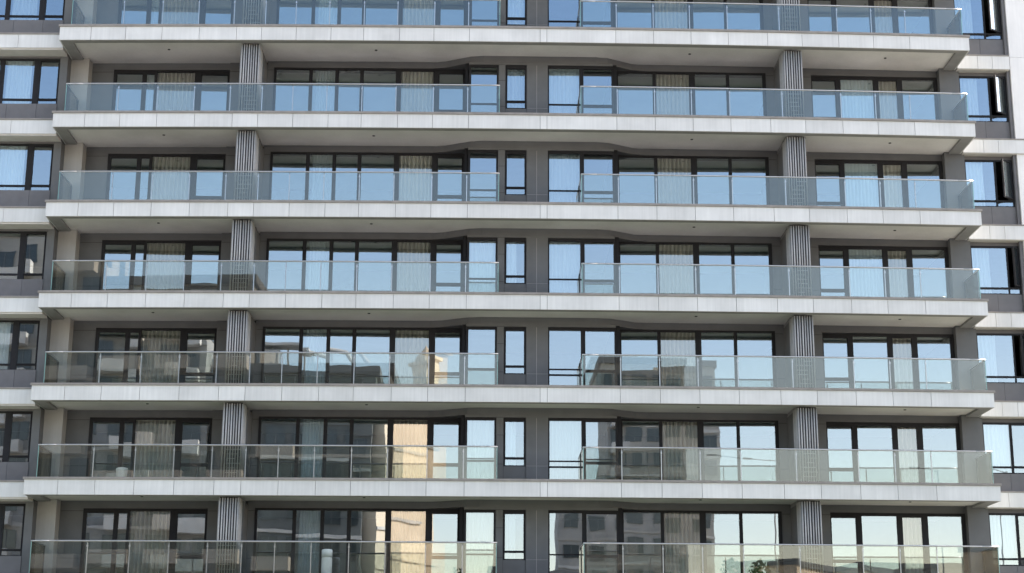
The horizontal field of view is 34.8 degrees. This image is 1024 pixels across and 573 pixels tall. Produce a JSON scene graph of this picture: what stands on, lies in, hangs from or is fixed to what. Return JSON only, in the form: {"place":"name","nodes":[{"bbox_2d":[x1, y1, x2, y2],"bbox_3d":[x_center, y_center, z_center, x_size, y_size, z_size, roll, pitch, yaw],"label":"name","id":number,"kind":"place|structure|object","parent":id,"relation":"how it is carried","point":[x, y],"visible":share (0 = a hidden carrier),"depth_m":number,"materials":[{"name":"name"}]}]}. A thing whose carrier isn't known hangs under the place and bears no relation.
{"place":"outdoors","nodes":[
{"label":"outdoors","id":0,"kind":"place"},
{"bbox_2d":[0,0,1023,572],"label":"apartment building","id":1,"kind":"structure","parent":0,"point":[796,406],"depth_m":53.99,"materials":[{"name":"stone"}]},
{"bbox_2d":[0,322,10,368],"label":"curtain","id":2,"kind":"object","parent":1,"relation":"hanging from","point":[5,328],"visible":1,"depth_m":52.87,"materials":[{"name":"white fabric"}]},
{"bbox_2d":[0,146,25,189],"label":"curtain","id":3,"kind":"object","parent":1,"relation":"hanging from","point":[12,159],"visible":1,"depth_m":54.36,"materials":[{"name":"white fabric"}]},
{"bbox_2d":[0,411,32,461],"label":"window","id":4,"kind":"structure","parent":1,"relation":"in","point":[5,457],"depth_m":52.01,"materials":[{"name":"brown metal"}]},
{"bbox_2d":[4,61,32,103],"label":"curtain","id":5,"kind":"object","parent":1,"relation":"hanging from","point":[18,79],"visible":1,"depth_m":55.11,"materials":[{"name":"white fabric"}]},
{"bbox_2d":[0,321,39,369],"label":"window","id":6,"kind":"structure","parent":1,"relation":"in","point":[13,364],"depth_m":52.74,"materials":[{"name":"brown metal"}]},
{"bbox_2d":[0,231,46,278],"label":"window","id":7,"kind":"structure","parent":1,"relation":"in","point":[20,274],"depth_m":53.49,"materials":[{"name":"brown metal"}]},
{"bbox_2d":[11,0,37,19],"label":"curtain","id":8,"kind":"object","parent":1,"relation":"hanging from","point":[24,7],"visible":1,"depth_m":55.77,"materials":[{"name":"white fabric"}]},
{"bbox_2d":[0,144,53,189],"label":"window","id":9,"kind":"structure","parent":1,"relation":"in","point":[30,153],"depth_m":54.26,"materials":[{"name":"brown metal"}]},
{"bbox_2d":[0,59,60,103],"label":"window","id":10,"kind":"structure","parent":1,"relation":"in","point":[37,69],"depth_m":55.01,"materials":[{"name":"brown metal"}]},
{"bbox_2d":[0,0,64,19],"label":"window","id":11,"kind":"structure","parent":1,"relation":"in","point":[42,8],"depth_m":55.63,"materials":[{"name":"brown metal"}]},
{"bbox_2d":[79,508,207,572],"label":"window","id":12,"kind":"structure","parent":1,"relation":"in","point":[174,513],"depth_m":52.06,"materials":[{"name":"brown metal"}]},
{"bbox_2d":[86,417,211,476],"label":"window","id":13,"kind":"structure","parent":1,"relation":"in","point":[179,422],"depth_m":52.83,"materials":[{"name":"brown metal"}]},
{"bbox_2d":[129,511,169,572],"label":"curtain","id":14,"kind":"object","parent":1,"relation":"hanging from","point":[148,557],"visible":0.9,"depth_m":52.18,"materials":[{"name":"beige fabric"}]},
{"bbox_2d":[92,328,216,382],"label":"window","id":15,"kind":"structure","parent":1,"relation":"in","point":[184,333],"depth_m":53.58,"materials":[{"name":"brown metal"}]},
{"bbox_2d":[135,420,175,476],"bbox_3d":[-11.560,5.272,52.944,1.300,2.454,0.180,1,-14,-1],"label":"curtain","id":16,"kind":"object","parent":1,"relation":"hanging from","point":[154,461],"visible":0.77,"depth_m":52.93,"materials":[{"name":"beige fabric"}]},
{"bbox_2d":[99,240,220,289],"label":"window","id":17,"kind":"structure","parent":1,"relation":"in","point":[189,245],"depth_m":54.33,"materials":[{"name":"brown metal"}]},
{"bbox_2d":[141,331,180,382],"bbox_3d":[-11.547,2.405,53.682,1.300,2.487,0.180,1,-14,-1],"label":"curtain","id":18,"kind":"object","parent":1,"relation":"hanging from","point":[159,367],"visible":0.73,"depth_m":53.68,"materials":[{"name":"beige fabric"}]},
{"bbox_2d":[146,243,184,289],"bbox_3d":[-11.534,-0.491,54.427,1.300,2.514,0.178,1,-14,-1],"label":"curtain","id":19,"kind":"object","parent":1,"relation":"hanging from","point":[165,275],"visible":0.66,"depth_m":54.45,"materials":[{"name":"beige fabric"}]},
{"bbox_2d":[105,154,225,199],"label":"window","id":20,"kind":"structure","parent":1,"relation":"in","point":[194,158],"depth_m":55.10,"materials":[{"name":"brown metal"}]},
{"bbox_2d":[111,70,229,110],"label":"window","id":21,"kind":"structure","parent":1,"relation":"in","point":[198,74],"depth_m":55.90,"materials":[{"name":"brown metal"}]},
{"bbox_2d":[152,157,189,199],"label":"curtain","id":22,"kind":"object","parent":1,"relation":"hanging from","point":[170,185],"visible":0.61,"depth_m":55.22,"materials":[{"name":"beige fabric"}]},
{"bbox_2d":[117,0,233,23],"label":"window","id":23,"kind":"structure","parent":1,"relation":"in","point":[202,14],"depth_m":56.52,"materials":[{"name":"brown metal"}]},
{"bbox_2d":[158,73,194,109],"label":"curtain","id":24,"kind":"object","parent":1,"relation":"hanging from","point":[175,96],"visible":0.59,"depth_m":56.00,"materials":[{"name":"beige fabric"}]},
{"bbox_2d":[163,0,198,23],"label":"curtain","id":25,"kind":"object","parent":1,"relation":"hanging from","point":[181,11],"visible":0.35,"depth_m":56.73,"materials":[{"name":"beige fabric"}]},
{"bbox_2d":[297,511,320,572],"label":"curtain","id":26,"kind":"object","parent":1,"relation":"hanging from","point":[309,525],"visible":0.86,"depth_m":51.99,"materials":[{"name":"white fabric"}]},
{"bbox_2d":[301,419,323,477],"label":"curtain","id":27,"kind":"object","parent":1,"relation":"hanging from","point":[312,431],"visible":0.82,"depth_m":52.73,"materials":[{"name":"white fabric"}]},
{"bbox_2d":[304,330,326,382],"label":"curtain","id":28,"kind":"object","parent":1,"relation":"hanging from","point":[315,340],"visible":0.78,"depth_m":53.49,"materials":[{"name":"white fabric"}]},
{"bbox_2d":[307,241,329,290],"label":"curtain","id":29,"kind":"object","parent":1,"relation":"hanging from","point":[318,251],"visible":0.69,"depth_m":54.25,"materials":[{"name":"white fabric"}]},
{"bbox_2d":[311,155,332,199],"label":"curtain","id":30,"kind":"object","parent":1,"relation":"hanging from","point":[321,162],"visible":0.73,"depth_m":55.02,"materials":[{"name":"white fabric"}]},
{"bbox_2d":[314,71,334,110],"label":"curtain","id":31,"kind":"object","parent":1,"relation":"hanging from","point":[321,90],"visible":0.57,"depth_m":55.79,"materials":[{"name":"white fabric"}]},
{"bbox_2d":[317,0,337,23],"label":"curtain","id":32,"kind":"object","parent":1,"relation":"hanging from","point":[323,11],"visible":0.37,"depth_m":56.52,"materials":[{"name":"white fabric"}]},
{"bbox_2d":[252,508,463,572],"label":"window","id":33,"kind":"structure","parent":1,"relation":"in","point":[428,530],"depth_m":51.87,"materials":[{"name":"brown metal"}]},
{"bbox_2d":[257,416,464,477],"bbox_3d":[-4.852,5.350,52.519,6.636,2.309,0.140,1,-14,-1],"label":"window","id":34,"kind":"structure","parent":1,"relation":"in","point":[430,421],"depth_m":52.61,"materials":[{"name":"brown metal"}]},
{"bbox_2d":[261,327,465,383],"bbox_3d":[-4.839,2.483,53.257,6.636,2.342,0.140,1,-14,-1],"label":"window","id":35,"kind":"structure","parent":1,"relation":"in","point":[432,331],"depth_m":53.36,"materials":[{"name":"brown metal"}]},
{"bbox_2d":[265,238,466,291],"bbox_3d":[-4.826,-0.413,54.002,6.636,2.369,0.140,1,-14,-1],"label":"window","id":36,"kind":"structure","parent":1,"relation":"in","point":[433,243],"depth_m":54.12,"materials":[{"name":"brown metal"}]},
{"bbox_2d":[269,152,467,200],"bbox_3d":[-4.813,-3.339,54.755,6.636,2.403,0.140,1,-14,-1],"label":"window","id":37,"kind":"structure","parent":1,"relation":"in","point":[435,156],"depth_m":54.89,"materials":[{"name":"brown metal"}]},
{"bbox_2d":[272,67,468,111],"bbox_3d":[-4.800,-6.280,55.512,6.636,2.402,0.140,1,-14,-1],"label":"window","id":38,"kind":"structure","parent":1,"relation":"in","point":[436,72],"depth_m":55.69,"materials":[{"name":"brown metal"}]},
{"bbox_2d":[276,0,469,24],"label":"window","id":39,"kind":"structure","parent":1,"relation":"in","point":[438,2],"depth_m":56.30,"materials":[{"name":"brown metal"}]},
{"bbox_2d":[390,511,425,572],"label":"curtain","id":40,"kind":"object","parent":1,"relation":"hanging from","point":[408,526],"visible":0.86,"depth_m":51.98,"materials":[{"name":"beige fabric"}]},
{"bbox_2d":[392,420,426,477],"bbox_3d":[-3.283,5.257,52.742,1.124,2.454,0.176,1,-14,-1],"label":"curtain","id":41,"kind":"object","parent":1,"relation":"hanging from","point":[409,462],"visible":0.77,"depth_m":52.73,"materials":[{"name":"beige fabric"}]},
{"bbox_2d":[395,330,428,383],"bbox_3d":[-3.270,2.390,53.482,1.124,2.487,0.178,1,-14,-1],"label":"curtain","id":42,"kind":"object","parent":1,"relation":"hanging from","point":[411,368],"visible":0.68,"depth_m":53.48,"materials":[{"name":"beige fabric"}]},
{"bbox_2d":[397,242,429,291],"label":"curtain","id":43,"kind":"object","parent":1,"relation":"hanging from","point":[413,276],"visible":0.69,"depth_m":54.24,"materials":[{"name":"beige fabric"}]},
{"bbox_2d":[399,156,431,200],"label":"curtain","id":44,"kind":"object","parent":1,"relation":"hanging from","point":[414,186],"visible":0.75,"depth_m":55.01,"materials":[{"name":"beige fabric"}]},
{"bbox_2d":[401,72,432,111],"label":"curtain","id":45,"kind":"object","parent":1,"relation":"hanging from","point":[416,98],"visible":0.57,"depth_m":55.78,"materials":[{"name":"beige fabric"}]},
{"bbox_2d":[403,0,434,24],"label":"curtain","id":46,"kind":"object","parent":1,"relation":"hanging from","point":[418,12],"visible":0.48,"depth_m":56.52,"materials":[{"name":"beige fabric"}]},
{"bbox_2d":[463,510,495,572],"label":"window","id":47,"kind":"structure","parent":1,"relation":"in","point":[465,511],"depth_m":51.23,"materials":[{"name":"brown metal"}]},
{"bbox_2d":[466,513,493,572],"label":"curtain","id":48,"kind":"object","parent":1,"relation":"hanging from","point":[479,527],"visible":0.91,"depth_m":51.41,"materials":[{"name":"white fabric"}]},
{"bbox_2d":[464,417,495,478],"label":"window","id":49,"kind":"structure","parent":1,"relation":"in","point":[466,418],"depth_m":51.97,"materials":[{"name":"brown metal"}]},
{"bbox_2d":[467,420,493,478],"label":"curtain","id":50,"kind":"object","parent":1,"relation":"hanging from","point":[480,433],"visible":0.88,"depth_m":52.14,"materials":[{"name":"white fabric"}]},
{"bbox_2d":[469,241,495,291],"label":"curtain","id":51,"kind":"object","parent":1,"relation":"hanging from","point":[481,251],"visible":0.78,"depth_m":53.65,"materials":[{"name":"white fabric"}]},
{"bbox_2d":[505,514,514,558],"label":"curtain","id":52,"kind":"object","parent":1,"relation":"hanging from","point":[509,532],"visible":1,"depth_m":51.47,"materials":[{"name":"white fabric"}]},
{"bbox_2d":[505,422,515,464],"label":"curtain","id":53,"kind":"object","parent":1,"relation":"hanging from","point":[510,440],"visible":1,"depth_m":52.21,"materials":[{"name":"white fabric"}]},
{"bbox_2d":[507,70,524,107],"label":"curtain","id":54,"kind":"object","parent":1,"relation":"hanging from","point":[515,85],"visible":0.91,"depth_m":55.23,"materials":[{"name":"white fabric"}]},
{"bbox_2d":[549,69,578,112],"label":"curtain","id":55,"kind":"object","parent":1,"relation":"hanging from","point":[563,86],"visible":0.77,"depth_m":55.25,"materials":[{"name":"white fabric"}]},
{"bbox_2d":[549,242,579,292],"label":"curtain","id":56,"kind":"object","parent":1,"relation":"hanging from","point":[564,260],"visible":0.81,"depth_m":53.70,"materials":[{"name":"white fabric"}]},
{"bbox_2d":[549,154,579,201],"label":"curtain","id":57,"kind":"object","parent":1,"relation":"hanging from","point":[564,171],"visible":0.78,"depth_m":54.48,"materials":[{"name":"white fabric"}]},
{"bbox_2d":[550,421,580,478],"bbox_3d":[1.707,5.218,52.203,1.047,2.304,0.050,1,-14,-1],"label":"curtain","id":58,"kind":"object","parent":1,"relation":"hanging from","point":[565,440],"visible":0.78,"depth_m":52.20,"materials":[{"name":"white fabric"}]},
{"bbox_2d":[548,66,612,113],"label":"window","id":59,"kind":"structure","parent":1,"relation":"in","point":[581,68],"depth_m":55.12,"materials":[{"name":"brown metal"}]},
{"bbox_2d":[548,151,613,202],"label":"window","id":60,"kind":"structure","parent":1,"relation":"in","point":[582,153],"depth_m":54.37,"materials":[{"name":"brown metal"}]},
{"bbox_2d":[548,238,614,292],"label":"window","id":61,"kind":"structure","parent":1,"relation":"in","point":[582,241],"depth_m":53.61,"materials":[{"name":"brown metal"}]},
{"bbox_2d":[548,327,616,385],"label":"window","id":62,"kind":"structure","parent":1,"relation":"in","point":[582,330],"depth_m":52.81,"materials":[{"name":"brown metal"}]},
{"bbox_2d":[548,418,617,479],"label":"window","id":63,"kind":"structure","parent":1,"relation":"in","point":[583,420],"depth_m":52.06,"materials":[{"name":"brown metal"}]},
{"bbox_2d":[548,510,618,572],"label":"window","id":64,"kind":"structure","parent":1,"relation":"in","point":[584,513],"depth_m":51.31,"materials":[{"name":"brown metal"}]},
{"bbox_2d":[654,0,686,27],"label":"curtain","id":65,"kind":"object","parent":1,"relation":"hanging from","point":[670,15],"visible":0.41,"depth_m":56.71,"materials":[{"name":"beige fabric"}]},
{"bbox_2d":[656,74,689,114],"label":"curtain","id":66,"kind":"object","parent":1,"relation":"hanging from","point":[671,101],"visible":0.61,"depth_m":55.96,"materials":[{"name":"beige fabric"}]},
{"bbox_2d":[657,158,691,203],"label":"curtain","id":67,"kind":"object","parent":1,"relation":"hanging from","point":[675,189],"visible":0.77,"depth_m":55.19,"materials":[{"name":"beige fabric"}]},
{"bbox_2d":[659,245,693,293],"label":"curtain","id":68,"kind":"object","parent":1,"relation":"hanging from","point":[676,279],"visible":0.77,"depth_m":54.42,"materials":[{"name":"beige fabric"}]},
{"bbox_2d":[661,332,695,385],"bbox_3d":[5.451,2.476,53.662,1.170,2.487,0.183,1,-14,-1],"label":"curtain","id":69,"kind":"object","parent":1,"relation":"hanging from","point":[678,370],"visible":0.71,"depth_m":53.66,"materials":[{"name":"beige fabric"}]},
{"bbox_2d":[662,422,697,479],"bbox_3d":[5.438,5.343,52.925,1.170,2.454,0.182,1,-14,-1],"label":"curtain","id":70,"kind":"object","parent":1,"relation":"hanging from","point":[680,464],"visible":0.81,"depth_m":52.90,"materials":[{"name":"beige fabric"}]},
{"bbox_2d":[664,513,700,572],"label":"curtain","id":71,"kind":"object","parent":1,"relation":"hanging from","point":[681,528],"visible":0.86,"depth_m":52.17,"materials":[{"name":"beige fabric"}]},
{"bbox_2d":[616,0,763,29],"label":"window","id":72,"kind":"structure","parent":1,"relation":"in","point":[724,1],"depth_m":56.52,"materials":[{"name":"brown metal"}]},
{"bbox_2d":[617,71,766,115],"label":"window","id":73,"kind":"structure","parent":1,"relation":"in","point":[691,74],"depth_m":55.93,"materials":[{"name":"brown metal"}]},
{"bbox_2d":[618,155,769,204],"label":"window","id":74,"kind":"structure","parent":1,"relation":"in","point":[693,158],"depth_m":55.13,"materials":[{"name":"brown metal"}]},
{"bbox_2d":[619,242,773,294],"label":"window","id":75,"kind":"structure","parent":1,"relation":"in","point":[695,245],"depth_m":54.37,"materials":[{"name":"brown metal"}]},
{"bbox_2d":[620,330,776,386],"bbox_3d":[6.076,2.591,53.487,5.154,2.342,0.100,1,-14,-1],"label":"window","id":76,"kind":"structure","parent":1,"relation":"in","point":[698,347],"depth_m":53.59,"materials":[{"name":"brown metal"}]},
{"bbox_2d":[621,419,779,480],"bbox_3d":[6.063,5.458,52.749,5.154,2.309,0.100,1,-14,-1],"label":"window","id":77,"kind":"structure","parent":1,"relation":"in","point":[700,426],"depth_m":52.85,"materials":[{"name":"brown metal"}]},
{"bbox_2d":[622,510,783,572],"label":"window","id":78,"kind":"structure","parent":1,"relation":"in","point":[702,514],"depth_m":52.11,"materials":[{"name":"brown metal"}]},
{"bbox_2d":[840,80,873,117],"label":"curtain","id":79,"kind":"object","parent":1,"relation":"hanging from","point":[857,104],"visible":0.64,"depth_m":56.24,"materials":[{"name":"white fabric"}]},
{"bbox_2d":[844,164,878,206],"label":"curtain","id":80,"kind":"object","parent":1,"relation":"hanging from","point":[861,192],"visible":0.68,"depth_m":55.47,"materials":[{"name":"white fabric"}]},
{"bbox_2d":[849,250,883,296],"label":"curtain","id":81,"kind":"object","parent":1,"relation":"hanging from","point":[866,282],"visible":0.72,"depth_m":54.70,"materials":[{"name":"white fabric"}]},
{"bbox_2d":[807,0,933,33],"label":"window","id":82,"kind":"structure","parent":1,"relation":"in","point":[895,24],"depth_m":56.88,"materials":[{"name":"brown metal"}]},
{"bbox_2d":[811,76,938,119],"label":"window","id":83,"kind":"structure","parent":1,"relation":"in","point":[900,109],"depth_m":56.21,"materials":[{"name":"brown metal"}]},
{"bbox_2d":[815,160,944,207],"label":"window","id":84,"kind":"structure","parent":1,"relation":"in","point":[905,194],"depth_m":55.43,"materials":[{"name":"brown metal"}]},
{"bbox_2d":[874,1,891,32],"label":"curtain","id":85,"kind":"object","parent":1,"relation":"hanging from","point":[883,22],"visible":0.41,"depth_m":57.07,"materials":[{"name":"beige fabric"}]},
{"bbox_2d":[818,246,950,297],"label":"window","id":86,"kind":"structure","parent":1,"relation":"in","point":[909,262],"depth_m":54.65,"materials":[{"name":"brown metal"}]},
{"bbox_2d":[878,82,896,118],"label":"curtain","id":87,"kind":"object","parent":1,"relation":"hanging from","point":[888,107],"visible":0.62,"depth_m":56.30,"materials":[{"name":"beige fabric"}]},
{"bbox_2d":[822,333,956,389],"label":"window","id":88,"kind":"structure","parent":1,"relation":"in","point":[849,336],"depth_m":53.88,"materials":[{"name":"brown metal"}]},
{"bbox_2d":[883,165,901,206],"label":"curtain","id":89,"kind":"object","parent":1,"relation":"hanging from","point":[892,193],"visible":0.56,"depth_m":55.53,"materials":[{"name":"beige fabric"}]},
{"bbox_2d":[826,422,962,482],"bbox_3d":[12.409,5.566,53.036,4.371,2.299,0.140,1,-14,-1],"label":"window","id":90,"kind":"structure","parent":1,"relation":"in","point":[853,425],"depth_m":53.14,"materials":[{"name":"brown metal"}]},
{"bbox_2d":[888,251,906,296],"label":"curtain","id":91,"kind":"object","parent":1,"relation":"hanging from","point":[898,282],"visible":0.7,"depth_m":54.76,"materials":[{"name":"beige fabric"}]},
{"bbox_2d":[830,513,968,572],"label":"window","id":92,"kind":"structure","parent":1,"relation":"in","point":[858,516],"depth_m":52.40,"materials":[{"name":"brown metal"}]},
{"bbox_2d":[892,338,912,388],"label":"curtain","id":93,"kind":"object","parent":1,"relation":"hanging from","point":[902,369],"visible":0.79,"depth_m":54.00,"materials":[{"name":"beige fabric"}]},
{"bbox_2d":[897,427,917,481],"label":"curtain","id":94,"kind":"object","parent":1,"relation":"hanging from","point":[907,459],"visible":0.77,"depth_m":53.25,"materials":[{"name":"beige fabric"}]},
{"bbox_2d":[902,518,922,572],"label":"curtain","id":95,"kind":"object","parent":1,"relation":"hanging from","point":[912,536],"visible":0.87,"depth_m":52.52,"materials":[{"name":"beige fabric"}]},
{"bbox_2d":[954,0,973,38],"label":"curtain","id":96,"kind":"object","parent":1,"relation":"hanging from","point":[966,13],"visible":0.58,"depth_m":56.94,"materials":[{"name":"white fabric"}]},
{"bbox_2d":[960,79,978,120],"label":"curtain","id":97,"kind":"object","parent":1,"relation":"hanging from","point":[968,87],"visible":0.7,"depth_m":56.20,"materials":[{"name":"white fabric"}]},
{"bbox_2d":[965,162,984,205],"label":"curtain","id":98,"kind":"object","parent":1,"relation":"hanging from","point":[974,171],"visible":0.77,"depth_m":55.44,"materials":[{"name":"white fabric"}]},
{"bbox_2d":[954,0,1002,39],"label":"window","id":99,"kind":"structure","parent":1,"relation":"in","point":[993,5],"depth_m":56.65,"materials":[{"name":"brown metal"}]},
{"bbox_2d":[971,248,991,292],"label":"curtain","id":100,"kind":"object","parent":1,"relation":"hanging from","point":[980,259],"visible":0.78,"depth_m":54.68,"materials":[{"name":"white fabric"}]},
{"bbox_2d":[959,75,1008,121],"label":"window","id":101,"kind":"structure","parent":1,"relation":"in","point":[999,81],"depth_m":55.92,"materials":[{"name":"brown metal"}]},
{"bbox_2d":[977,336,997,381],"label":"curtain","id":102,"kind":"object","parent":1,"relation":"hanging from","point":[986,349],"visible":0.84,"depth_m":53.92,"materials":[{"name":"white fabric"}]},
{"bbox_2d":[964,159,1014,206],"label":"window","id":103,"kind":"structure","parent":1,"relation":"in","point":[1006,165],"depth_m":55.15,"materials":[{"name":"brown metal"}]},
{"bbox_2d":[970,246,1021,294],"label":"window","id":104,"kind":"structure","parent":1,"relation":"in","point":[1015,252],"depth_m":54.40,"materials":[{"name":"brown metal"}]},
{"bbox_2d":[983,425,1010,472],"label":"curtain","id":105,"kind":"object","parent":1,"relation":"hanging from","point":[996,442],"visible":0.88,"depth_m":53.17,"materials":[{"name":"white fabric"}]},
{"bbox_2d":[976,333,1023,382],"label":"window","id":106,"kind":"structure","parent":1,"relation":"in","point":[1015,376],"depth_m":53.70,"materials":[{"name":"brown metal"}]},
{"bbox_2d":[989,515,1016,564],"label":"curtain","id":107,"kind":"object","parent":1,"relation":"hanging from","point":[1002,530],"visible":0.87,"depth_m":52.43,"materials":[{"name":"white fabric"}]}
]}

